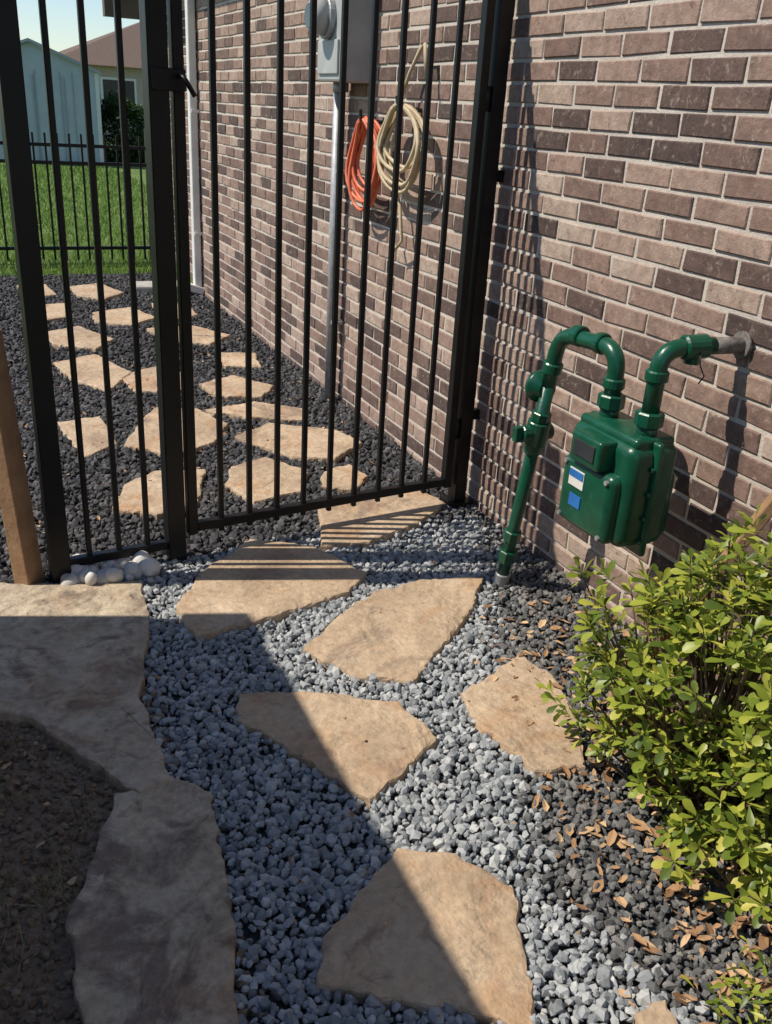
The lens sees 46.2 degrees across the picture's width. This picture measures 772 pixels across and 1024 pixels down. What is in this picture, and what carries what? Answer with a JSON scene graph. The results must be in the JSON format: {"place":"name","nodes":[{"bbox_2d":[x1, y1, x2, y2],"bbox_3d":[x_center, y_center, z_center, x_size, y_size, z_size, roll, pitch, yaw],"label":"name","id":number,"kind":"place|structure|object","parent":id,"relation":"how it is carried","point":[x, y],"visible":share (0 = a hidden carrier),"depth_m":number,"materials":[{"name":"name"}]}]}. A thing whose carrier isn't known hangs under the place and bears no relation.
{"place":"outdoors","nodes":[
{"label":"outdoors","id":0,"kind":"place"},
{"bbox_2d":[16,0,138,51],"label":"sky","id":1,"kind":"structure","parent":0,"point":[62,21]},
{"bbox_2d":[0,141,192,283],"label":"ground","id":2,"kind":"structure","parent":0,"point":[135,171],"depth_m":11.40,"materials":[{"name":"green plant"}]},
{"bbox_2d":[0,38,104,161],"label":"garden shed","id":3,"kind":"structure","parent":2,"relation":"on","point":[68,94],"depth_m":19.26,"materials":[{"name":"white paint"}]},
{"bbox_2d":[0,129,150,260],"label":"iron fence","id":4,"kind":"object","parent":2,"relation":"on","point":[106,164],"visible":0.61,"depth_m":8.48,"materials":[{"name":"black metal"}]},
{"bbox_2d":[101,90,144,162],"bbox_3d":[-6.175,-8.892,21.268,2.144,1.874,1.550,-8,26,-24],"label":"hedge","id":5,"kind":"object","parent":2,"relation":"on","point":[110,110],"visible":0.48,"depth_m":20.86,"materials":[{"name":"green plant"}]},
{"bbox_2d":[166,0,192,272],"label":"downspout","id":6,"kind":"object","parent":2,"relation":"on","point":[186,134],"depth_m":7.88,"materials":[{"name":"metal"}]},
{"bbox_2d":[166,0,192,278],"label":"wall bricks","id":7,"kind":"object","parent":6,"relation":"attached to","point":[187,136],"depth_m":7.88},
{"bbox_2d":[195,0,771,691],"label":"brick wall","id":8,"kind":"structure","parent":2,"relation":"on","point":[751,204],"depth_m":2.99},
{"bbox_2d":[185,0,203,294],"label":"downspout","id":9,"kind":"object","parent":8,"relation":"attached to","point":[197,233],"visible":0.88,"depth_m":7.00,"materials":[{"name":"white paint"}]},
{"bbox_2d":[304,0,372,401],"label":"electric meter","id":10,"kind":"object","parent":8,"relation":"attached to","point":[329,12],"visible":0.68,"depth_m":4.08,"materials":[{"name":"grey metal"}]},
{"bbox_2d":[345,109,383,211],"bbox_3d":[-0.080,-1.605,4.149,0.130,0.438,0.354,-8,26,-24],"label":"orange extension cord","id":11,"kind":"object","parent":8,"relation":"attached to","point":[352,168],"visible":0.72,"depth_m":4.19,"materials":[{"name":"rubber"}]},
{"bbox_2d":[376,42,426,250],"bbox_3d":[0.085,-1.509,3.804,0.130,0.823,0.418,-8,26,-24],"label":"garden hose","id":12,"kind":"object","parent":8,"relation":"attached to","point":[385,158],"visible":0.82,"depth_m":3.79,"materials":[{"name":"beige plastic"}]},
{"bbox_2d":[195,0,771,698],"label":"wall bricks","id":13,"kind":"object","parent":8,"relation":"attached to","point":[749,128],"depth_m":3.06,"materials":[{"name":"brown brick"}]},
{"bbox_2d":[88,64,143,141],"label":"walls","id":14,"kind":"structure","parent":0,"point":[129,72],"depth_m":29.79,"materials":[{"name":"beige paint"}]},
{"bbox_2d":[59,22,141,67],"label":"roof","id":15,"kind":"structure","parent":14,"relation":"on","point":[101,50],"depth_m":30.11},
{"bbox_2d":[100,77,136,117],"bbox_3d":[-8.824,-13.675,29.928,1.150,1.250,0.030,-8,26,-24],"label":"window trim","id":16,"kind":"structure","parent":14,"relation":"attached to","point":[113,78],"depth_m":29.69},
{"bbox_2d":[103,79,134,116],"bbox_3d":[-8.817,-13.669,29.916,1.000,1.100,0.040,-8,26,-24],"label":"window","id":17,"kind":"structure","parent":14,"relation":"in","point":[109,85],"depth_m":29.77,"materials":[{"name":"black glass"}]},
{"bbox_2d":[102,0,138,19],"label":"porch beam","id":18,"kind":"structure","parent":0,"point":[129,9],"depth_m":8.45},
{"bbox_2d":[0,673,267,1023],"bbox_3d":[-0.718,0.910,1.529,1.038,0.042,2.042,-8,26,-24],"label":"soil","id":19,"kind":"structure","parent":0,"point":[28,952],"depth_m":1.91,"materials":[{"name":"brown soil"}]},
{"bbox_2d":[0,690,107,990],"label":"dry grass","id":20,"kind":"structure","parent":19,"relation":"on","point":[59,885],"depth_m":1.85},
{"bbox_2d":[0,741,110,980],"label":"soil litter","id":21,"kind":"object","parent":19,"relation":"on","point":[71,881],"visible":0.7,"depth_m":1.98,"materials":[{"name":"brown plant"}]},
{"bbox_2d":[0,277,771,1023],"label":"gravel bed","id":22,"kind":"object","parent":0,"point":[604,863],"depth_m":2.02,"materials":[{"name":"grey gravel"}]},
{"bbox_2d":[0,329,44,584],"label":"wooden post","id":23,"kind":"object","parent":22,"relation":"on","point":[20,530],"visible":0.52,"depth_m":2.83,"materials":[{"name":"brown wood"}]},
{"bbox_2d":[16,284,56,298],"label":"flagstone","id":24,"kind":"object","parent":22,"relation":"on","point":[48,291],"visible":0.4,"depth_m":7.15,"materials":[{"name":"beige stone"}]},
{"bbox_2d":[46,303,65,321],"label":"flagstone","id":25,"kind":"object","parent":22,"relation":"on","point":[56,311],"visible":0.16,"depth_m":6.50,"materials":[{"name":"beige stone"}]},
{"bbox_2d":[48,326,113,353],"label":"flagstone","id":26,"kind":"object","parent":22,"relation":"on","point":[86,339],"visible":0.59,"depth_m":5.83,"materials":[{"name":"beige stone"}]},
{"bbox_2d":[0,580,170,793],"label":"flagstone","id":27,"kind":"object","parent":22,"relation":"on","point":[64,648],"visible":0.94,"depth_m":2.49,"materials":[{"name":"beige stone"}]},
{"bbox_2d":[58,416,117,458],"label":"flagstone","id":28,"kind":"object","parent":22,"relation":"on","point":[94,432],"visible":0.62,"depth_m":4.25,"materials":[{"name":"beige stone"}]},
{"bbox_2d":[53,354,131,391],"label":"flagstone","id":29,"kind":"object","parent":22,"relation":"on","point":[86,366],"visible":0.68,"depth_m":5.19,"materials":[{"name":"beige stone"}]},
{"bbox_2d":[0,0,186,583],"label":"iron fence panel","id":30,"kind":"object","parent":22,"relation":"on","point":[16,136],"visible":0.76,"depth_m":2.68,"materials":[{"name":"black metal"}]},
{"bbox_2d":[70,283,123,303],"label":"flagstone","id":31,"kind":"object","parent":22,"relation":"on","point":[86,291],"visible":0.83,"depth_m":7.21,"materials":[{"name":"beige stone"}]},
{"bbox_2d":[60,550,160,585],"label":"river pebbles","id":32,"kind":"object","parent":22,"relation":"on","point":[139,564],"visible":0.82,"depth_m":3.02,"materials":[{"name":"white stone"}]},
{"bbox_2d":[92,307,153,326],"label":"flagstone","id":33,"kind":"object","parent":22,"relation":"on","point":[118,316],"visible":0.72,"depth_m":6.49,"materials":[{"name":"beige stone"}]},
{"bbox_2d":[65,776,238,1023],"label":"flagstone","id":34,"kind":"object","parent":22,"relation":"on","point":[155,942],"visible":0.98,"depth_m":1.77,"materials":[{"name":"beige stone"}]},
{"bbox_2d":[123,366,180,393],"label":"flagstone","id":35,"kind":"object","parent":22,"relation":"on","point":[149,384],"visible":0.38,"depth_m":5.09,"materials":[{"name":"beige stone"}]},
{"bbox_2d":[112,469,205,522],"bbox_3d":[-0.918,-0.066,3.690,0.335,0.057,0.499,1,24,-7],"label":"flagstone","id":36,"kind":"object","parent":22,"relation":"on","point":[130,498],"visible":0.48,"depth_m":3.62,"materials":[{"name":"beige stone"}]},
{"bbox_2d":[151,303,197,316],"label":"flagstone","id":37,"kind":"object","parent":22,"relation":"on","point":[194,314],"visible":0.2,"depth_m":6.77,"materials":[{"name":"beige stone"}]},
{"bbox_2d":[124,407,228,459],"bbox_3d":[-1.001,-0.375,4.373,0.435,0.059,0.707,4,24,1],"label":"flagstone","id":38,"kind":"object","parent":22,"relation":"on","point":[205,429],"visible":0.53,"depth_m":4.32,"materials":[{"name":"beige stone"}]},
{"bbox_2d":[147,326,230,346],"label":"flagstone","id":39,"kind":"object","parent":22,"relation":"on","point":[199,336],"visible":0.36,"depth_m":6.13,"materials":[{"name":"beige stone"}]},
{"bbox_2d":[0,272,447,583],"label":"dark gravel","id":40,"kind":"structure","parent":22,"relation":"on","point":[97,471],"depth_m":4.40,"materials":[{"name":"black gravel"}]},
{"bbox_2d":[136,281,152,292],"bbox_3d":[-1.873,-1.889,7.590,0.500,0.060,0.260,-8,26,-24],"label":"splash block","id":41,"kind":"object","parent":40,"relation":"on","point":[144,286],"depth_m":7.43,"materials":[{"name":"concrete"}]},
{"bbox_2d":[14,335,391,532],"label":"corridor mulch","id":42,"kind":"object","parent":40,"relation":"on","point":[97,516],"visible":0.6,"depth_m":4.51,"materials":[{"name":"brown wood"}]},
{"bbox_2d":[199,375,274,401],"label":"flagstone","id":43,"kind":"object","parent":22,"relation":"on","point":[233,387],"visible":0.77,"depth_m":5.03,"materials":[{"name":"beige stone"}]},
{"bbox_2d":[221,352,261,369],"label":"flagstone","id":44,"kind":"object","parent":22,"relation":"on","point":[236,360],"visible":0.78,"depth_m":5.58,"materials":[{"name":"beige stone"}]},
{"bbox_2d":[201,401,308,423],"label":"flagstone","id":45,"kind":"object","parent":22,"relation":"on","point":[261,411],"visible":0.6,"depth_m":4.66,"materials":[{"name":"beige stone"}]},
{"bbox_2d":[225,457,308,504],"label":"flagstone","id":46,"kind":"object","parent":22,"relation":"on","point":[263,479],"visible":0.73,"depth_m":3.83,"materials":[{"name":"beige stone"}]},
{"bbox_2d":[175,538,366,645],"bbox_3d":[-0.450,0.242,3.069,0.686,0.062,0.537,-16,31,-37],"label":"flagstone","id":47,"kind":"object","parent":22,"relation":"on","point":[245,585],"visible":0.94,"depth_m":3.00,"materials":[{"name":"beige stone"}]},
{"bbox_2d":[235,422,361,466],"bbox_3d":[-0.416,-0.327,4.344,0.567,0.064,0.448,15,27,24],"label":"flagstone","id":48,"kind":"object","parent":22,"relation":"on","point":[290,441],"visible":0.73,"depth_m":4.29,"materials":[{"name":"beige stone"}]},
{"bbox_2d":[235,691,437,809],"bbox_3d":[-0.136,0.567,2.393,0.541,0.055,0.364,21,29,34],"label":"flagstone","id":49,"kind":"object","parent":22,"relation":"on","point":[323,734],"visible":0.92,"depth_m":2.33,"materials":[{"name":"beige stone"}]},
{"bbox_2d":[320,464,367,494],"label":"flagstone","id":50,"kind":"object","parent":22,"relation":"on","point":[341,480],"visible":0.63,"depth_m":3.90,"materials":[{"name":"beige stone"}]},
{"bbox_2d":[317,491,445,551],"bbox_3d":[-0.054,0.031,3.593,0.698,0.060,0.355,-19,33,-41],"label":"flagstone","id":51,"kind":"object","parent":22,"relation":"on","point":[366,524],"visible":0.74,"depth_m":3.54,"materials":[{"name":"beige stone"}]},
{"bbox_2d":[303,577,483,689],"bbox_3d":[0.059,0.352,2.894,0.367,0.062,0.749,15,26,23],"label":"flagstone","id":52,"kind":"object","parent":22,"relation":"on","point":[409,632],"visible":0.87,"depth_m":2.80,"materials":[{"name":"beige stone"}]},
{"bbox_2d":[45,504,771,1023],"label":"gravel","id":53,"kind":"structure","parent":22,"relation":"on","point":[561,786],"depth_m":2.06,"materials":[{"name":"grey gravel"}]},
{"bbox_2d":[493,324,752,588],"bbox_3d":[0.562,-0.064,2.652,0.352,1.031,0.720,-20,33,-42],"label":"gas meter","id":54,"kind":"object","parent":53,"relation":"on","point":[618,482],"visible":1,"depth_m":2.43,"materials":[{"name":"green paint"}]},
{"bbox_2d":[608,492,771,696],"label":"wooden stake","id":55,"kind":"object","parent":53,"relation":"on","point":[765,508],"visible":0.25,"depth_m":2.28,"materials":[{"name":"brown wood"}]},
{"bbox_2d":[315,848,533,1023],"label":"flagstone","id":56,"kind":"object","parent":22,"relation":"on","point":[449,932],"visible":0.99,"depth_m":1.75,"materials":[{"name":"beige stone"}]},
{"bbox_2d":[439,0,514,506],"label":"gate post","id":57,"kind":"object","parent":22,"relation":"on","point":[491,175],"visible":0.9,"depth_m":3.33,"materials":[{"name":"black metal"}]},
{"bbox_2d":[150,0,495,534],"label":"iron gate","id":58,"kind":"structure","parent":57,"relation":"attached to","point":[173,80],"depth_m":3.05,"materials":[{"name":"black metal"}]},
{"bbox_2d":[460,655,584,780],"bbox_3d":[0.387,0.563,2.480,0.331,0.062,0.512,-8,26,-24],"label":"flagstone","id":59,"kind":"object","parent":22,"relation":"on","point":[498,714],"visible":0.85,"depth_m":2.43,"materials":[{"name":"beige stone"}]},
{"bbox_2d":[465,596,771,1023],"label":"mulch","id":60,"kind":"object","parent":22,"relation":"on","point":[765,941],"visible":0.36,"depth_m":1.97,"materials":[{"name":"brown wood"}]},
{"bbox_2d":[536,503,771,928],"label":"shrub","id":61,"kind":"object","parent":60,"relation":"on","point":[720,761],"visible":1,"depth_m":1.98,"materials":[{"name":"green plant"}]},
{"bbox_2d":[681,935,771,1023],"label":"weed plant","id":62,"kind":"object","parent":60,"relation":"on","point":[745,999],"visible":1,"depth_m":1.65,"materials":[{"name":"green plant"}]},
{"bbox_2d":[633,1000,677,1023],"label":"flagstone","id":63,"kind":"object","parent":22,"relation":"on","point":[660,1012],"visible":1,"depth_m":1.64,"materials":[{"name":"beige stone"}]},
{"bbox_2d":[123,515,726,1023],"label":"gravel path","id":64,"kind":"structure","parent":0,"point":[209,685],"depth_m":2.14,"materials":[{"name":"grey gravel"}]},
{"bbox_2d":[131,516,728,1017],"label":"fallen leaves","id":65,"kind":"object","parent":64,"relation":"on","point":[351,812],"visible":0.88,"depth_m":2.06,"materials":[{"name":"brown plant"}]}
]}

